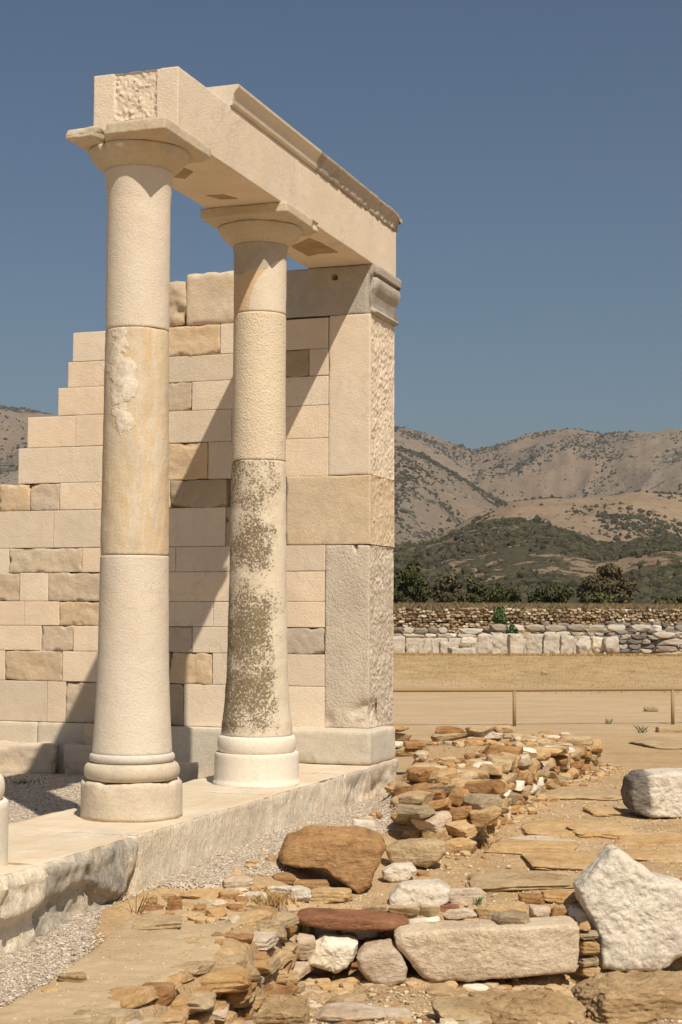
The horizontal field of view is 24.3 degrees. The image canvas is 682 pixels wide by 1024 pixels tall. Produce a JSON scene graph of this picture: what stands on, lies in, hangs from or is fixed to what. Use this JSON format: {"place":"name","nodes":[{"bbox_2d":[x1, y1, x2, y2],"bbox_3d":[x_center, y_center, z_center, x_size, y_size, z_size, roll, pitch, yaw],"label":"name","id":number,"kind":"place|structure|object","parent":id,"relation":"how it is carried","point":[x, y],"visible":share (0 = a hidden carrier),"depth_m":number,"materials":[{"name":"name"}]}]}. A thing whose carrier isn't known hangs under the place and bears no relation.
{"place":"outdoors","nodes":[
{"label":"outdoors","id":0,"kind":"place"},
{"bbox_2d":[0,792,395,1004],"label":"gravel path","id":1,"kind":"structure","parent":0,"point":[73,920],"depth_m":9.68,"materials":[{"name":"gravel"}]},
{"bbox_2d":[0,649,681,1023],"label":"ground","id":2,"kind":"structure","parent":0,"point":[426,715],"depth_m":23.45,"materials":[{"name":"soil"}]},
{"bbox_2d":[0,773,85,822],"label":"gravel floor","id":3,"kind":"structure","parent":2,"relation":"on","point":[53,786],"depth_m":13.21,"materials":[{"name":"gravel"}]},
{"bbox_2d":[0,740,58,773],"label":"fallen block","id":4,"kind":"object","parent":3,"relation":"on","point":[37,757],"depth_m":14.95,"materials":[{"name":"stone"}]},
{"bbox_2d":[63,742,91,774],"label":"fallen block","id":5,"kind":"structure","parent":3,"relation":"on","point":[76,757],"depth_m":14.80,"materials":[{"name":"stone"}]},
{"bbox_2d":[83,723,93,744],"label":"loose stone","id":6,"kind":"object","parent":5,"relation":"on","point":[88,734],"visible":0.34,"depth_m":14.93,"materials":[{"name":"stone"}]},
{"bbox_2d":[177,762,198,782],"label":"fallen block","id":7,"kind":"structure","parent":3,"relation":"on","point":[188,771],"depth_m":13.92,"materials":[{"name":"stone"}]},
{"bbox_2d":[0,899,258,1023],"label":"dirt path","id":8,"kind":"structure","parent":2,"relation":"on","point":[28,1006],"depth_m":7.78,"materials":[{"name":"soil"}]},
{"bbox_2d":[57,972,87,982],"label":"stone","id":9,"kind":"object","parent":8,"relation":"on","point":[77,977],"visible":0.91,"depth_m":7.47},
{"bbox_2d":[0,898,252,1023],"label":"pebbles","id":10,"kind":"object","parent":8,"relation":"on","point":[125,966],"visible":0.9,"depth_m":7.96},
{"bbox_2d":[132,915,182,929],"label":"flat stone","id":11,"kind":"object","parent":8,"relation":"on","point":[153,922],"visible":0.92,"depth_m":8.70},
{"bbox_2d":[167,896,182,910],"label":"stone","id":12,"kind":"object","parent":8,"relation":"on","point":[174,902],"visible":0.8,"depth_m":9.23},
{"bbox_2d":[48,905,313,1023],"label":"ruined wall","id":13,"kind":"structure","parent":2,"relation":"on","point":[291,973],"depth_m":7.91,"materials":[{"name":"stone"}]},
{"bbox_2d":[159,1010,189,1023],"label":"flat stone","id":14,"kind":"object","parent":13,"relation":"on","point":[174,1017],"visible":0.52,"depth_m":7.22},
{"bbox_2d":[187,991,216,1011],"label":"flat stone","id":15,"kind":"object","parent":13,"relation":"on","point":[203,1001],"visible":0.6,"depth_m":7.44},
{"bbox_2d":[199,966,251,993],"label":"flat stone","id":16,"kind":"object","parent":13,"relation":"on","point":[228,980],"visible":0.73,"depth_m":7.73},
{"bbox_2d":[221,980,252,1004],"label":"stone","id":17,"kind":"object","parent":13,"relation":"on","point":[237,998],"visible":0.35,"depth_m":7.80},
{"bbox_2d":[253,930,278,949],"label":"flat stone","id":18,"kind":"object","parent":13,"relation":"on","point":[265,940],"visible":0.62,"depth_m":8.68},
{"bbox_2d":[296,933,315,959],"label":"stone","id":19,"kind":"object","parent":13,"relation":"on","point":[306,945],"visible":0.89,"depth_m":9.37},
{"bbox_2d":[0,759,398,955],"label":"marble step","id":20,"kind":"object","parent":2,"relation":"on","point":[60,869],"visible":0.48,"depth_m":9.80,"materials":[{"name":"stone"}]},
{"bbox_2d":[0,774,8,867],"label":"column stump","id":21,"kind":"object","parent":20,"relation":"on","point":[4,813],"visible":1,"depth_m":8.32,"materials":[{"name":"white stone"}]},
{"bbox_2d":[66,117,210,822],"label":"column","id":22,"kind":"structure","parent":20,"relation":"on","point":[131,770],"depth_m":10.35,"materials":[{"name":"stone"}]},
{"bbox_2d":[93,66,401,276],"bbox_3d":[-0.542,-2.664,12.928,0.698,0.609,4.904,-1,-4,19],"label":"architrave","id":23,"kind":"object","parent":22,"relation":"on","point":[261,153],"visible":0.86,"depth_m":12.00,"materials":[{"name":"stone"}]},
{"bbox_2d":[200,202,318,787],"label":"column","id":24,"kind":"structure","parent":20,"relation":"on","point":[256,743],"depth_m":12.38,"materials":[{"name":"stone"}]},
{"bbox_2d":[0,264,400,778],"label":"marble wall","id":25,"kind":"structure","parent":2,"relation":"on","point":[341,323],"depth_m":14.79,"materials":[{"name":"stone"}]},
{"bbox_2d":[180,887,228,898],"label":"flat stone","id":26,"kind":"object","parent":2,"relation":"on","point":[201,893],"visible":0.63,"depth_m":9.64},
{"bbox_2d":[222,875,253,890],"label":"stone","id":27,"kind":"object","parent":2,"relation":"on","point":[233,882],"visible":0.82,"depth_m":9.82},
{"bbox_2d":[231,884,299,907],"bbox_3d":[-0.463,2.316,9.551,0.389,0.084,0.349,-1,-4,24],"label":"weed","id":28,"kind":"object","parent":2,"relation":"on","point":[271,899],"visible":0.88,"depth_m":9.47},
{"bbox_2d":[253,993,309,1023],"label":"rock","id":29,"kind":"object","parent":2,"relation":"on","point":[279,1008],"visible":1,"depth_m":7.76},
{"bbox_2d":[272,872,295,884],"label":"stone","id":30,"kind":"object","parent":2,"relation":"on","point":[287,878],"visible":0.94,"depth_m":10.09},
{"bbox_2d":[286,885,311,901],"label":"stone","id":31,"kind":"object","parent":2,"relation":"on","point":[305,895],"visible":0.84,"depth_m":9.82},
{"bbox_2d":[294,879,329,889],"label":"stone","id":32,"kind":"object","parent":2,"relation":"on","point":[310,884],"visible":0.67,"depth_m":10.16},
{"bbox_2d":[305,932,357,973],"bbox_3d":[-0.057,2.643,9.475,0.321,0.230,0.289,0,-4,0],"label":"quartz boulder","id":33,"kind":"object","parent":2,"relation":"on","point":[334,953],"visible":0.98,"depth_m":9.36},
{"bbox_2d":[310,887,352,902],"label":"flat stone","id":34,"kind":"object","parent":2,"relation":"on","point":[331,894],"visible":0.98,"depth_m":9.89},
{"bbox_2d":[278,825,385,893],"bbox_3d":[-0.058,2.288,10.448,0.713,0.405,0.500,0,-4,0],"label":"boulder","id":35,"kind":"object","parent":2,"relation":"on","point":[349,856],"visible":1,"depth_m":10.27,"materials":[{"name":"stone"}]},
{"bbox_2d":[324,993,367,1004],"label":"stone","id":36,"kind":"object","parent":2,"relation":"on","point":[357,998],"visible":0.57,"depth_m":8.77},
{"bbox_2d":[312,1002,385,1023],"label":"stone","id":37,"kind":"object","parent":2,"relation":"on","point":[330,1013],"visible":0.94,"depth_m":7.83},
{"bbox_2d":[352,819,375,830],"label":"stone","id":38,"kind":"object","parent":2,"relation":"on","point":[368,824],"visible":0.52,"depth_m":11.83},
{"bbox_2d":[156,853,582,992],"bbox_3d":[-0.253,2.495,9.166,2.429,0.603,2.819,-3,-5,45],"label":"rubble","id":39,"kind":"object","parent":2,"relation":"on","point":[239,902],"visible":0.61,"depth_m":9.23,"materials":[{"name":"stone"}]},
{"bbox_2d":[356,938,407,986],"bbox_3d":[0.241,2.654,9.329,0.303,0.242,0.293,0,-4,0],"label":"stone","id":40,"kind":"object","parent":39,"relation":"on","point":[380,961],"visible":0.99,"depth_m":9.20,"materials":[{"name":"stone"}]},
{"bbox_2d":[394,916,579,981],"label":"stone beam","id":41,"kind":"structure","parent":39,"relation":"on","point":[464,950],"depth_m":9.22,"materials":[{"name":"stone"}]},
{"bbox_2d":[491,910,530,924],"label":"stone","id":42,"kind":"object","parent":41,"relation":"on","point":[508,917],"visible":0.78,"depth_m":9.35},
{"bbox_2d":[576,966,600,976],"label":"stone","id":43,"kind":"object","parent":39,"relation":"on","point":[590,971],"visible":0.83,"depth_m":9.33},
{"bbox_2d":[577,955,598,966],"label":"stone","id":44,"kind":"object","parent":43,"relation":"on","point":[587,960],"visible":0.97,"depth_m":9.34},
{"bbox_2d":[579,938,599,954],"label":"stone","id":45,"kind":"object","parent":44,"relation":"on","point":[590,947],"visible":0.85,"depth_m":9.34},
{"bbox_2d":[380,1007,411,1017],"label":"stone","id":46,"kind":"object","parent":2,"relation":"on","point":[397,1012],"visible":0.48,"depth_m":8.13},
{"bbox_2d":[382,862,415,882],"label":"white stone","id":47,"kind":"object","parent":2,"relation":"on","point":[398,872],"visible":0.98,"depth_m":10.63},
{"bbox_2d":[385,838,446,867],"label":"rock","id":48,"kind":"object","parent":2,"relation":"on","point":[425,852],"depth_m":11.22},
{"bbox_2d":[389,879,450,908],"bbox_3d":[0.491,2.394,9.887,0.388,0.182,0.261,0,-4,0],"label":"pale block","id":49,"kind":"object","parent":2,"relation":"on","point":[418,893],"depth_m":9.78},
{"bbox_2d":[425,984,454,997],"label":"stone","id":50,"kind":"object","parent":2,"relation":"on","point":[438,991],"visible":0.54,"depth_m":8.85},
{"bbox_2d":[296,986,600,1023],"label":"rubble","id":51,"kind":"object","parent":2,"relation":"on","point":[401,1020],"visible":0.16,"depth_m":7.86,"materials":[{"name":"stone"}]},
{"bbox_2d":[384,761,514,853],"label":"ruined wall","id":52,"kind":"structure","parent":2,"relation":"on","point":[454,810],"depth_m":12.30,"materials":[{"name":"stone"}]},
{"bbox_2d":[394,627,504,645],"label":"wall","id":53,"kind":"structure","parent":2,"relation":"on","point":[410,632],"depth_m":71.62,"materials":[{"name":"stone"}]},
{"bbox_2d":[394,724,515,756],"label":"ruined wall","id":54,"kind":"structure","parent":2,"relation":"on","point":[445,733],"depth_m":17.94,"materials":[{"name":"stone"}]},
{"bbox_2d":[447,647,475,653],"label":"block","id":55,"kind":"structure","parent":2,"relation":"on","point":[457,650],"depth_m":62.59,"materials":[{"name":"stone"}]},
{"bbox_2d":[431,996,492,1023],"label":"stone","id":56,"kind":"object","parent":2,"relation":"on","point":[460,1009],"visible":0.88,"depth_m":7.88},
{"bbox_2d":[449,887,486,903],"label":"stone","id":57,"kind":"object","parent":2,"relation":"on","point":[463,895],"visible":0.76,"depth_m":9.90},
{"bbox_2d":[477,635,493,653],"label":"block","id":58,"kind":"structure","parent":2,"relation":"on","point":[485,644],"depth_m":63.80,"materials":[{"name":"stone"}]},
{"bbox_2d":[351,763,622,857],"bbox_3d":[1.786,2.706,15.498,1.071,0.259,7.796,-1,-4,21],"label":"rubble","id":59,"kind":"object","parent":2,"relation":"on","point":[541,800],"visible":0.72,"depth_m":15.27,"materials":[{"name":"stone"}]},
{"bbox_2d":[294,987,681,1023],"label":"pebbles","id":60,"kind":"object","parent":2,"relation":"on","point":[419,1014],"visible":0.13,"depth_m":8.49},
{"bbox_2d":[295,901,681,974],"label":"ruined wall","id":61,"kind":"structure","parent":2,"relation":"on","point":[576,914],"depth_m":9.70,"materials":[{"name":"stone"}]},
{"bbox_2d":[297,907,408,930],"bbox_3d":[0.071,2.464,9.578,0.678,0.107,0.314,0,-4,0],"label":"red slab","id":62,"kind":"object","parent":61,"relation":"on","point":[343,919],"depth_m":9.44,"materials":[{"name":"stone"}]},
{"bbox_2d":[518,893,544,904],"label":"stone","id":63,"kind":"object","parent":61,"relation":"on","point":[532,898],"visible":0.98,"depth_m":9.86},
{"bbox_2d":[297,744,681,989],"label":"pebbles","id":64,"kind":"object","parent":2,"relation":"on","point":[478,905],"visible":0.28,"depth_m":12.21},
{"bbox_2d":[405,731,574,780],"bbox_3d":[1.176,2.514,15.996,1.421,0.262,6.714,-1,-4,17],"label":"rubble","id":65,"kind":"object","parent":2,"relation":"on","point":[468,760],"visible":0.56,"depth_m":17.18,"materials":[{"name":"stone"}]},
{"bbox_2d":[393,636,605,653],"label":"wall","id":66,"kind":"structure","parent":2,"relation":"on","point":[399,644],"depth_m":65.00,"materials":[{"name":"stone"}]},
{"bbox_2d":[492,633,507,653],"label":"block","id":67,"kind":"structure","parent":2,"relation":"on","point":[500,642],"depth_m":64.00,"materials":[{"name":"stone"}]},
{"bbox_2d":[377,785,651,902],"bbox_3d":[2.380,2.649,13.016,4.227,0.790,7.469,0,-4,0],"label":"rubble","id":68,"kind":"object","parent":2,"relation":"on","point":[448,865],"visible":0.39,"depth_m":11.63,"materials":[{"name":"stone"}]},
{"bbox_2d":[507,633,523,653],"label":"block","id":69,"kind":"structure","parent":2,"relation":"on","point":[515,644],"depth_m":63.80,"materials":[{"name":"stone"}]},
{"bbox_2d":[465,870,575,891],"bbox_3d":[1.168,2.479,10.612,0.810,0.082,0.680,1,-4,-8],"label":"flat stone","id":70,"kind":"object","parent":2,"relation":"on","point":[505,880],"visible":0.88,"depth_m":10.49,"materials":[{"name":"stone"}]},
{"bbox_2d":[468,987,586,1023],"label":"bedrock","id":71,"kind":"structure","parent":2,"relation":"on","point":[540,1005],"depth_m":7.88,"materials":[{"name":"stone"}]},
{"bbox_2d":[483,839,578,854],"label":"flat stone","id":72,"kind":"object","parent":2,"relation":"on","point":[516,846],"visible":0.71,"depth_m":12.08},
{"bbox_2d":[525,633,543,653],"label":"block","id":73,"kind":"structure","parent":2,"relation":"on","point":[534,644],"depth_m":63.59,"materials":[{"name":"stone"}]},
{"bbox_2d":[393,687,681,725],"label":"railing","id":74,"kind":"object","parent":2,"relation":"on","point":[515,690],"visible":0.52,"depth_m":25.96,"materials":[{"name":"paint"}]},
{"bbox_2d":[480,734,602,813],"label":"ruined wall","id":75,"kind":"structure","parent":2,"relation":"on","point":[531,773],"depth_m":15.98,"materials":[{"name":"stone"}]},
{"bbox_2d":[509,835,577,841],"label":"flat stone","id":76,"kind":"object","parent":2,"relation":"on","point":[547,838],"visible":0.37,"depth_m":12.57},
{"bbox_2d":[543,633,559,653],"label":"block","id":77,"kind":"structure","parent":2,"relation":"on","point":[551,644],"depth_m":63.39,"materials":[{"name":"stone"}]},
{"bbox_2d":[520,819,594,837],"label":"flat stone","id":78,"kind":"object","parent":2,"relation":"on","point":[558,828],"visible":0.62,"depth_m":13.06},
{"bbox_2d":[521,851,597,870],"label":"flat stone","id":79,"kind":"object","parent":2,"relation":"on","point":[557,860],"visible":0.66,"depth_m":11.39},
{"bbox_2d":[541,890,577,903],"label":"flat stone","id":80,"kind":"object","parent":2,"relation":"on","point":[559,896],"visible":0.77,"depth_m":9.92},
{"bbox_2d":[559,635,573,654],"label":"block","id":81,"kind":"structure","parent":2,"relation":"on","point":[566,642],"depth_m":63.70,"materials":[{"name":"stone"}]},
{"bbox_2d":[544,786,622,800],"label":"flat stone","id":82,"kind":"object","parent":2,"relation":"on","point":[585,793],"visible":0.93,"depth_m":15.58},
{"bbox_2d":[576,639,591,654],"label":"block","id":83,"kind":"structure","parent":2,"relation":"on","point":[583,646],"depth_m":63.23,"materials":[{"name":"stone"}]},
{"bbox_2d":[488,624,681,649],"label":"wall","id":84,"kind":"structure","parent":2,"relation":"on","point":[576,630],"depth_m":70.60,"materials":[{"name":"stone"}]},
{"bbox_2d":[590,637,603,653],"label":"block","id":85,"kind":"structure","parent":2,"relation":"on","point":[597,646],"depth_m":63.41,"materials":[{"name":"stone"}]},
{"bbox_2d":[566,820,638,839],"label":"flat stone","id":86,"kind":"object","parent":2,"relation":"on","point":[599,830],"visible":0.86,"depth_m":12.84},
{"bbox_2d":[582,806,628,816],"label":"flat stone","id":87,"kind":"object","parent":2,"relation":"on","point":[606,811],"visible":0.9,"depth_m":14.25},
{"bbox_2d":[602,636,619,653],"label":"block","id":88,"kind":"structure","parent":2,"relation":"on","point":[611,644],"depth_m":63.01,"materials":[{"name":"stone"}]},
{"bbox_2d":[571,970,681,1023],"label":"bedrock","id":89,"kind":"structure","parent":2,"relation":"on","point":[638,997],"depth_m":7.92,"materials":[{"name":"stone"}]},
{"bbox_2d":[573,844,681,971],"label":"marble boulder","id":90,"kind":"object","parent":2,"relation":"on","point":[631,908],"visible":1,"depth_m":9.50,"materials":[{"name":"stone"}]},
{"bbox_2d":[613,630,679,653],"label":"wall","id":91,"kind":"structure","parent":2,"relation":"on","point":[649,641],"depth_m":65.62,"materials":[{"name":"stone"}]},
{"bbox_2d":[614,831,681,845],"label":"flat stone","id":92,"kind":"object","parent":2,"relation":"on","point":[653,838],"visible":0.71,"depth_m":12.53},
{"bbox_2d":[620,768,681,817],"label":"squared block","id":93,"kind":"object","parent":2,"relation":"on","point":[654,793],"depth_m":14.00,"materials":[{"name":"stone"}]},
{"bbox_2d":[624,850,681,862],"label":"flat stone","id":94,"kind":"object","parent":2,"relation":"on","point":[668,856],"visible":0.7,"depth_m":11.67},
{"bbox_2d":[630,740,681,748],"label":"flat stone","id":95,"kind":"object","parent":2,"relation":"on","point":[659,744],"visible":0.99,"depth_m":21.91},
{"bbox_2d":[652,632,681,654],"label":"wall","id":96,"kind":"structure","parent":2,"relation":"on","point":[668,640],"depth_m":63.96,"materials":[{"name":"stone"}]},
{"bbox_2d":[655,726,681,732],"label":"kerb block","id":97,"kind":"structure","parent":2,"relation":"on","point":[668,729],"depth_m":24.60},
{"bbox_2d":[0,406,681,589],"bbox_3d":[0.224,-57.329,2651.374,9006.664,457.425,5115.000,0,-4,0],"label":"hills","id":98,"kind":"structure","parent":0,"point":[424,519],"depth_m":2119.41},
{"bbox_2d":[0,405,681,604],"bbox_3d":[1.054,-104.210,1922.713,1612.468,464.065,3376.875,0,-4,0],"label":"scrub","id":99,"kind":"object","parent":98,"relation":"on","point":[654,582],"visible":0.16,"depth_m":622.50,"materials":[{"name":"green plant"}]},
{"bbox_2d":[0,0,681,449],"label":"sky","id":100,"kind":"structure","parent":0,"point":[527,154],"materials":[{"name":"blue"}]},
{"bbox_2d":[395,616,668,634],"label":"field terrace","id":101,"kind":"structure","parent":0,"point":[518,622],"depth_m":114.79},
{"bbox_2d":[393,559,429,638],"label":"olive tree","id":102,"kind":"object","parent":101,"relation":"on","point":[410,586],"visible":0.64,"depth_m":98.99,"materials":[{"name":"green plant"}]},
{"bbox_2d":[428,573,469,629],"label":"shrub","id":103,"kind":"object","parent":101,"relation":"on","point":[443,592],"visible":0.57,"depth_m":100.46,"materials":[{"name":"green plant"}]},
{"bbox_2d":[465,576,488,623],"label":"olive tree","id":104,"kind":"object","parent":101,"relation":"on","point":[478,592],"visible":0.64,"depth_m":102.56,"materials":[{"name":"green plant"}]},
{"bbox_2d":[486,583,522,624],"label":"olive tree","id":105,"kind":"object","parent":101,"relation":"on","point":[500,593],"visible":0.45,"depth_m":101.48,"materials":[{"name":"green plant"}]},
{"bbox_2d":[527,584,573,623],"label":"olive tree","id":106,"kind":"object","parent":101,"relation":"on","point":[553,593],"visible":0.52,"depth_m":100.46,"materials":[{"name":"green plant"}]},
{"bbox_2d":[578,591,618,623],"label":"shrub","id":107,"kind":"object","parent":101,"relation":"on","point":[586,597],"visible":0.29,"depth_m":100.21,"materials":[{"name":"green plant"}]},
{"bbox_2d":[575,563,637,603],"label":"spreading tree","id":108,"kind":"object","parent":101,"relation":"on","point":[607,579],"visible":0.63,"depth_m":102.26,"materials":[{"name":"green plant"}]},
{"bbox_2d":[650,595,681,625],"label":"shrub","id":109,"kind":"object","parent":101,"relation":"on","point":[666,600],"visible":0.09,"depth_m":105.01,"materials":[{"name":"green plant"}]},
{"bbox_2d":[393,601,681,616],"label":"dry grass","id":110,"kind":"structure","parent":0,"point":[440,606],"depth_m":93.38,"materials":[{"name":"plant"}]},
{"bbox_2d":[393,654,681,693],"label":"dry grass","id":111,"kind":"structure","parent":0,"point":[563,668],"depth_m":48.63,"materials":[{"name":"plant"}]},
{"bbox_2d":[393,652,681,656],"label":"dry grass","id":112,"kind":"structure","parent":0,"point":[535,654],"depth_m":61.84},
{"bbox_2d":[455,628,663,637],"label":"earth bank","id":113,"kind":"structure","parent":0,"point":[525,633],"depth_m":83.29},
{"bbox_2d":[490,606,507,631],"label":"shrub","id":114,"kind":"object","parent":113,"relation":"on","point":[499,617],"visible":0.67,"depth_m":81.61,"materials":[{"name":"green plant"}]},
{"bbox_2d":[393,607,681,637],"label":"stone wall","id":115,"kind":"structure","parent":113,"relation":"on","point":[675,616],"depth_m":91.59,"materials":[{"name":"stone"}]},
{"bbox_2d":[531,621,681,643],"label":"wall","id":116,"kind":"structure","parent":113,"relation":"on","point":[665,626],"depth_m":79.16,"materials":[{"name":"stone"}]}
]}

